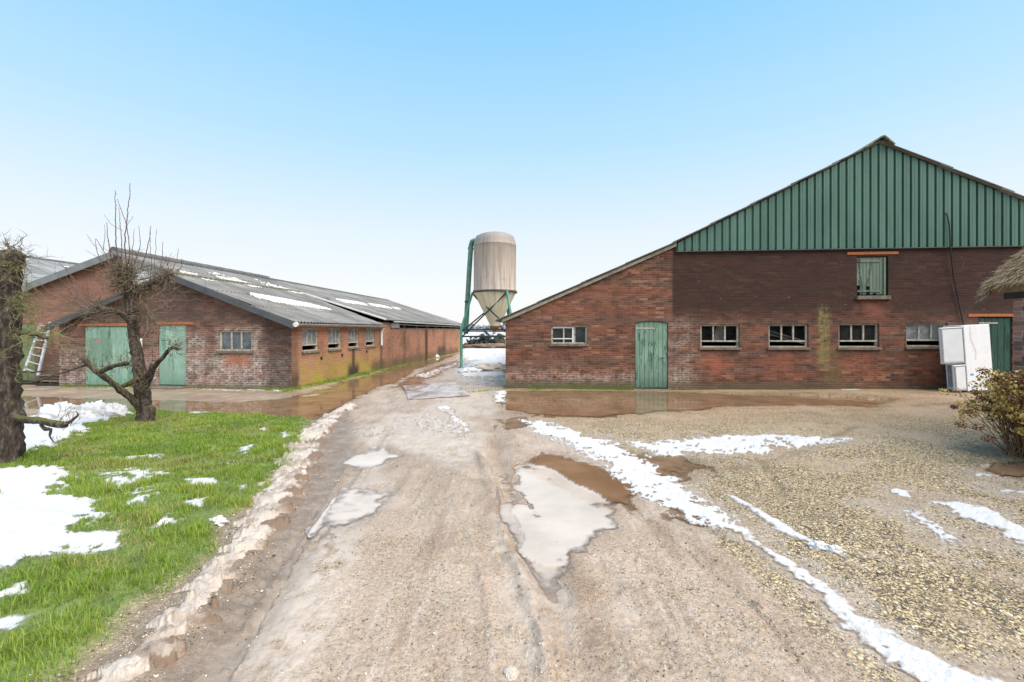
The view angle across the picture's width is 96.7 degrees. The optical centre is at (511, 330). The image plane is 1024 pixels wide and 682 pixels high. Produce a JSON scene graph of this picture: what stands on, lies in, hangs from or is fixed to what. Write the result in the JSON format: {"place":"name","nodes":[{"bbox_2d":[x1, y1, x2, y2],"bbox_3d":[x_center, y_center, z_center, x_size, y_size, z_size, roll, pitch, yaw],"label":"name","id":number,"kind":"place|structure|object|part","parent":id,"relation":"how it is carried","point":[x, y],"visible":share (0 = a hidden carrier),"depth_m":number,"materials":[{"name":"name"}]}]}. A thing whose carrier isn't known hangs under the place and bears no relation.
{"place":"outdoors","nodes":[
{"label":"outdoors","id":0,"kind":"place"},
{"bbox_2d":[0,408,314,681],"bbox_3d":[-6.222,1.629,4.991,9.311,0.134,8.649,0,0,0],"label":"lawn ground","id":1,"kind":"structure","parent":0,"point":[130,598],"depth_m":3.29,"materials":[{"name":"green plant"}]},
{"bbox_2d":[0,228,96,463],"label":"pollard tree","id":2,"kind":"object","parent":1,"relation":"on","point":[14,417],"visible":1,"depth_m":5.48,"materials":[{"name":"brown plant"}]},
{"bbox_2d":[35,401,75,419],"bbox_3d":[-8.259,1.482,8.302,0.798,0.396,0.604,0,0,0],"label":"snow heap","id":3,"kind":"object","parent":1,"relation":"on","point":[49,411],"visible":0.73,"depth_m":8.16,"materials":[{"name":"white snow"}]},
{"bbox_2d":[73,400,105,417],"bbox_3d":[-7.811,1.501,8.458,0.592,0.382,0.573,0,0,0],"label":"snow heap","id":4,"kind":"object","parent":1,"relation":"on","point":[89,410],"visible":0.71,"depth_m":8.31,"materials":[{"name":"white snow"}]},
{"bbox_2d":[97,403,127,416],"bbox_3d":[-7.461,1.508,8.514,0.559,0.333,0.510,0,0,0],"label":"snow heap","id":5,"kind":"object","parent":1,"relation":"on","point":[113,409],"visible":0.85,"depth_m":8.42,"materials":[{"name":"white snow"}]},
{"bbox_2d":[22,186,211,421],"bbox_3d":[-6.603,-0.360,7.721,2.983,4.352,1.560,0,0,0],"label":"pollard tree","id":6,"kind":"object","parent":1,"relation":"on","point":[140,400],"visible":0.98,"depth_m":7.83,"materials":[{"name":"brown plant"}]},
{"bbox_2d":[209,515,229,526],"bbox_3d":[-2.492,1.606,3.857,0.192,0.087,0.154,0,0,0],"label":"snow lump","id":7,"kind":"object","parent":1,"relation":"on","point":[221,521],"visible":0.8,"depth_m":3.83,"materials":[{"name":"white snow"}]},
{"bbox_2d":[167,266,302,293],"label":"roof snow","id":8,"kind":"structure","parent":0,"point":[237,279],"depth_m":16.41,"materials":[{"name":"white snow"}]},
{"bbox_2d":[21,353,454,413],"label":"concrete yard","id":9,"kind":"structure","parent":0,"point":[205,395],"depth_m":11.96,"materials":[{"name":"beige concrete"}]},
{"bbox_2d":[61,384,292,390],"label":"weeds","id":10,"kind":"object","parent":9,"relation":"on","point":[273,388],"visible":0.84,"depth_m":12.77,"materials":[{"name":"green plant"}]},
{"bbox_2d":[282,355,442,391],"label":"weeds","id":11,"kind":"object","parent":9,"relation":"on","point":[343,378],"visible":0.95,"depth_m":15.46,"materials":[{"name":"green plant"}]},
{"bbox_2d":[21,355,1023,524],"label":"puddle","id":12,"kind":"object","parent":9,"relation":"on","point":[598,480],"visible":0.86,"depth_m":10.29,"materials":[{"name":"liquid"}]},
{"bbox_2d":[246,292,330,309],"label":"roof snow","id":13,"kind":"structure","parent":0,"point":[281,300],"depth_m":15.26,"materials":[{"name":"white snow"}]},
{"bbox_2d":[324,297,400,309],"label":"roof snow","id":14,"kind":"structure","parent":0,"point":[357,302],"depth_m":23.51,"materials":[{"name":"white snow"}]},
{"bbox_2d":[463,331,505,343],"bbox_3d":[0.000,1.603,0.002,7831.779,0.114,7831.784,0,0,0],"label":"field","id":15,"kind":"structure","parent":0,"point":[474,333],"depth_m":237.18,"materials":[{"name":"white snow"}]},
{"bbox_2d":[463,337,476,344],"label":"bush","id":16,"kind":"object","parent":15,"relation":"on","point":[471,341],"visible":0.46,"depth_m":47.75,"materials":[{"name":"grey plant"}]},
{"bbox_2d":[0,337,1023,681],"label":"snow","id":17,"kind":"structure","parent":15,"relation":"on","point":[34,519],"depth_m":4.21,"materials":[{"name":"white snow"}]},
{"bbox_2d":[805,540,828,550],"bbox_3d":[2.324,1.635,3.456,0.168,0.070,0.138,0,0,0],"label":"snow lump","id":18,"kind":"object","parent":17,"relation":"on","point":[818,544],"visible":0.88,"depth_m":3.43,"materials":[{"name":"white snow"}]},
{"bbox_2d":[825,544,842,553],"bbox_3d":[2.401,1.633,3.392,0.138,0.073,0.116,0,0,0],"label":"snow lump","id":19,"kind":"object","parent":17,"relation":"on","point":[835,549],"visible":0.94,"depth_m":3.37,"materials":[{"name":"white snow"}]},
{"bbox_2d":[460,324,770,331],"bbox_3d":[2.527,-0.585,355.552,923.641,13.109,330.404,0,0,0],"label":"wood","id":20,"kind":"object","parent":15,"relation":"on","point":[484,326],"visible":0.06,"depth_m":430.88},
{"bbox_2d":[0,0,1023,326],"label":"sky","id":21,"kind":"structure","parent":0,"point":[362,147],"materials":[{"name":"blue"}]},
{"bbox_2d":[159,348,879,681],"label":"dirt track","id":22,"kind":"structure","parent":0,"point":[223,655],"depth_m":2.86,"materials":[{"name":"soil"}]},
{"bbox_2d":[403,382,469,399],"bbox_3d":[-2.120,1.631,12.522,1.607,0.018,3.216,0,0,-16],"label":"cover plate","id":23,"kind":"object","parent":22,"relation":"on","point":[433,390],"visible":1,"depth_m":12.27,"materials":[{"name":"metal"}]},
{"bbox_2d":[305,446,615,587],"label":"silty puddle","id":24,"kind":"object","parent":22,"relation":"on","point":[563,524],"visible":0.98,"depth_m":4.16,"materials":[{"name":"liquid"}]},
{"bbox_2d":[457,367,483,372],"bbox_3d":[-1.605,1.576,17.917,1.034,0.264,0.939,0,0,25],"label":"snow heap","id":25,"kind":"object","parent":22,"relation":"on","point":[471,369],"visible":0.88,"depth_m":17.67,"materials":[{"name":"white snow"}]},
{"bbox_2d":[446,386,506,392],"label":"weeds","id":26,"kind":"object","parent":22,"relation":"on","point":[483,390],"visible":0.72,"depth_m":12.47,"materials":[{"name":"green plant"}]},
{"bbox_2d":[470,362,505,371],"bbox_3d":[-0.870,1.520,18.538,2.039,0.445,1.143,0,0,0],"label":"snow heap","id":27,"kind":"object","parent":22,"relation":"on","point":[498,366],"visible":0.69,"depth_m":18.20,"materials":[{"name":"white snow"}]},
{"bbox_2d":[502,665,518,680],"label":"snow lump","id":28,"kind":"object","parent":22,"relation":"on","point":[510,672],"visible":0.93,"depth_m":2.16,"materials":[{"name":"white snow"}]},
{"bbox_2d":[22,352,1023,681],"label":"gravel yard","id":29,"kind":"structure","parent":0,"point":[914,416],"depth_m":4.07,"materials":[{"name":"beige gravel"}]},
{"bbox_2d":[36,382,58,385],"bbox_3d":[-13.735,1.632,13.624,0.796,0.110,0.300,0,0,5],"label":"timber plank","id":30,"kind":"object","parent":29,"relation":"on","point":[47,384],"visible":0.46,"depth_m":13.50,"materials":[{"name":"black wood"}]},
{"bbox_2d":[39,379,58,382],"bbox_3d":[-13.745,1.535,13.675,0.799,0.085,0.300,2,0,5],"label":"timber plank","id":31,"kind":"object","parent":30,"relation":"on","point":[52,380],"visible":0.63,"depth_m":13.56,"materials":[{"name":"grey wood"}]},
{"bbox_2d":[36,374,58,377],"bbox_3d":[-13.861,1.375,13.716,0.756,0.080,0.280,-1,0,5],"label":"timber plank","id":32,"kind":"object","parent":31,"relation":"on","point":[45,375],"visible":0.66,"depth_m":13.62,"materials":[{"name":"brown wood"}]},
{"bbox_2d":[23,322,50,376],"bbox_3d":[-14.473,0.560,13.935,0.609,1.652,0.564,0,0,5],"label":"ladder","id":33,"kind":"object","parent":32,"relation":"on","point":[41,358],"visible":0.53,"depth_m":13.85,"materials":[{"name":"metal"}]},
{"bbox_2d":[22,257,78,284],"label":"shed","id":34,"kind":"structure","parent":29,"relation":"on","point":[50,265],"depth_m":29.99,"materials":[{"name":"metal"}]},
{"bbox_2d":[79,403,358,681],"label":"slush ridge","id":35,"kind":"structure","parent":29,"relation":"on","point":[163,646],"depth_m":3.15,"materials":[{"name":"beige snow"}]},
{"bbox_2d":[20,247,461,388],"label":"long shed","id":36,"kind":"structure","parent":29,"relation":"on","point":[249,342],"depth_m":13.37,"materials":[{"name":"brick"}]},
{"bbox_2d":[20,323,34,380],"bbox_3d":[-15.406,0.682,14.427,0.701,1.813,0.028,0,0,6],"label":"door","id":37,"kind":"structure","parent":36,"relation":"in","point":[26,375],"depth_m":14.41,"materials":[{"name":"green paint"}]},
{"bbox_2d":[86,326,109,384],"bbox_3d":[-12.121,0.740,13.311,0.759,1.708,0.029,0,0,5],"label":"door","id":38,"kind":"structure","parent":36,"relation":"in","point":[92,332],"depth_m":13.31,"materials":[{"name":"green paint"}]},
{"bbox_2d":[110,326,132,384],"bbox_3d":[-11.346,0.743,13.236,0.759,1.713,0.026,0,0,5],"label":"door","id":39,"kind":"structure","parent":36,"relation":"in","point":[117,333],"depth_m":13.23,"materials":[{"name":"green paint"}]},
{"bbox_2d":[159,325,185,384],"bbox_3d":[-9.744,0.706,13.086,0.843,1.717,0.028,0,0,6],"label":"door","id":40,"kind":"structure","parent":36,"relation":"in","point":[172,371],"depth_m":13.08,"materials":[{"name":"green paint"}]},
{"bbox_2d":[216,330,252,352],"bbox_3d":[-7.815,0.324,12.889,1.087,0.648,0.160,0,0,5],"label":"window","id":41,"kind":"structure","parent":36,"relation":"in","point":[231,341],"depth_m":12.92,"materials":[{"name":"glass"}]},
{"bbox_2d":[302,328,319,353],"bbox_3d":[-6.078,0.307,13.681,0.150,0.748,0.977,0,0,5],"label":"window","id":42,"kind":"structure","parent":36,"relation":"in","point":[309,335],"depth_m":13.73,"materials":[{"name":"glass"}]},
{"bbox_2d":[328,328,342,350],"bbox_3d":[-5.934,0.307,15.186,0.150,0.748,0.964,0,0,5],"label":"window","id":43,"kind":"structure","parent":36,"relation":"in","point":[333,333],"depth_m":15.22,"materials":[{"name":"glass"}]},
{"bbox_2d":[348,328,360,349],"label":"window","id":44,"kind":"structure","parent":36,"relation":"in","point":[353,333],"depth_m":16.72,"materials":[{"name":"glass"}]},
{"bbox_2d":[366,329,375,347],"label":"window","id":45,"kind":"structure","parent":36,"relation":"in","point":[369,332],"depth_m":18.17,"materials":[{"name":"glass"}]},
{"bbox_2d":[463,343,505,347],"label":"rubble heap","id":46,"kind":"object","parent":29,"relation":"on","point":[492,345],"visible":0.69,"depth_m":41.49,"materials":[{"name":"beige stone"}]},
{"bbox_2d":[474,327,497,343],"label":"bush","id":47,"kind":"object","parent":29,"relation":"on","point":[483,340],"visible":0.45,"depth_m":45.71,"materials":[{"name":"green plant"}]},
{"bbox_2d":[458,231,516,367],"bbox_3d":[-1.059,-1.271,20.038,2.578,6.046,2.803,0,0,0],"label":"feed silo","id":48,"kind":"object","parent":29,"relation":"on","point":[494,292],"visible":0.94,"depth_m":19.33,"materials":[{"name":"metal"}]},
{"bbox_2d":[494,333,505,343],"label":"bush","id":49,"kind":"object","parent":29,"relation":"on","point":[500,340],"visible":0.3,"depth_m":45.80,"materials":[{"name":"green plant"}]},
{"bbox_2d":[502,387,683,390],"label":"weeds","id":50,"kind":"object","parent":29,"relation":"on","point":[580,389],"visible":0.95,"depth_m":12.65,"materials":[{"name":"green plant"}]},
{"bbox_2d":[495,135,1023,390],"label":"brick barn","id":51,"kind":"structure","parent":29,"relation":"on","point":[836,275],"depth_m":12.22,"materials":[{"name":"brick"}]},
{"bbox_2d":[550,325,588,345],"bbox_3d":[1.616,0.153,12.869,1.095,0.586,0.180,0,0,5],"label":"window","id":52,"kind":"structure","parent":51,"relation":"in","point":[574,327],"depth_m":12.88,"materials":[{"name":"wood"}]},
{"bbox_2d":[635,321,666,387],"bbox_3d":[3.870,0.677,12.651,0.895,1.846,0.105,0,0,5],"label":"door","id":53,"kind":"structure","parent":51,"relation":"in","point":[650,337],"depth_m":12.65,"materials":[{"name":"green paint"}]},
{"bbox_2d":[699,324,741,349],"bbox_3d":[5.688,0.183,12.481,1.109,0.697,0.180,0,0,5],"label":"window","id":54,"kind":"structure","parent":51,"relation":"in","point":[701,347],"depth_m":12.48,"materials":[{"name":"wood"}]},
{"bbox_2d":[767,324,810,349],"bbox_3d":[7.461,0.176,12.312,1.100,0.698,0.180,0,0,5],"label":"window","id":55,"kind":"structure","parent":51,"relation":"in","point":[792,325],"depth_m":12.32,"materials":[{"name":"wood"}]},
{"bbox_2d":[837,323,881,349],"bbox_3d":[9.230,0.165,12.143,1.089,0.708,0.180,0,0,5],"label":"window","id":56,"kind":"structure","parent":51,"relation":"in","point":[845,332],"depth_m":12.16,"materials":[{"name":"wood"}]},
{"bbox_2d":[905,323,945,348],"bbox_3d":[10.896,0.149,11.984,1.089,0.690,0.180,0,0,5],"label":"window","id":57,"kind":"structure","parent":51,"relation":"in","point":[914,331],"depth_m":12.02,"materials":[{"name":"glass"}]},
{"bbox_2d":[945,213,963,324],"bbox_3d":[11.554,-1.207,11.822,0.553,3.709,0.077,0,0,0],"label":"cable","id":58,"kind":"object","parent":51,"relation":"attached to","point":[953,269],"visible":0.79,"depth_m":11.81,"materials":[{"name":"black rubber"}]},
{"bbox_2d":[978,318,1009,388],"bbox_3d":[12.528,0.609,11.827,0.758,1.879,0.037,0,0,5],"label":"door","id":59,"kind":"structure","parent":51,"relation":"in","point":[999,328],"depth_m":11.81,"materials":[{"name":"green paint"}]},
{"bbox_2d":[938,324,992,391],"bbox_3d":[11.379,0.729,11.604,1.333,1.700,0.540,-3,-1,-6],"label":"fridge freezer","id":60,"kind":"object","parent":29,"relation":"on","point":[965,351],"visible":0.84,"depth_m":11.38,"materials":[{"name":"white metal"}]},
{"bbox_3d":[11.013,0.378,11.390,0.640,0.938,0.088,0,0,-1],"label":"door","id":61,"kind":"part","parent":60,"relation":"part of","materials":[{"name":"white metal"}]},
{"bbox_3d":[11.164,1.184,11.345,0.377,0.640,0.093,-3,-1,-6],"label":"freezer door","id":62,"kind":"part","parent":60,"relation":"part of","materials":[{"name":"white metal"}]},
{"bbox_2d":[939,368,1023,457],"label":"hydrangea bush","id":63,"kind":"object","parent":29,"relation":"on","point":[1009,403],"visible":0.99,"depth_m":5.97,"materials":[{"name":"brown plant"}]},
{"bbox_2d":[975,248,1023,433],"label":"thatched cottage","id":64,"kind":"structure","parent":29,"relation":"on","point":[1008,281],"depth_m":6.58,"materials":[{"name":"brick"}]}
]}

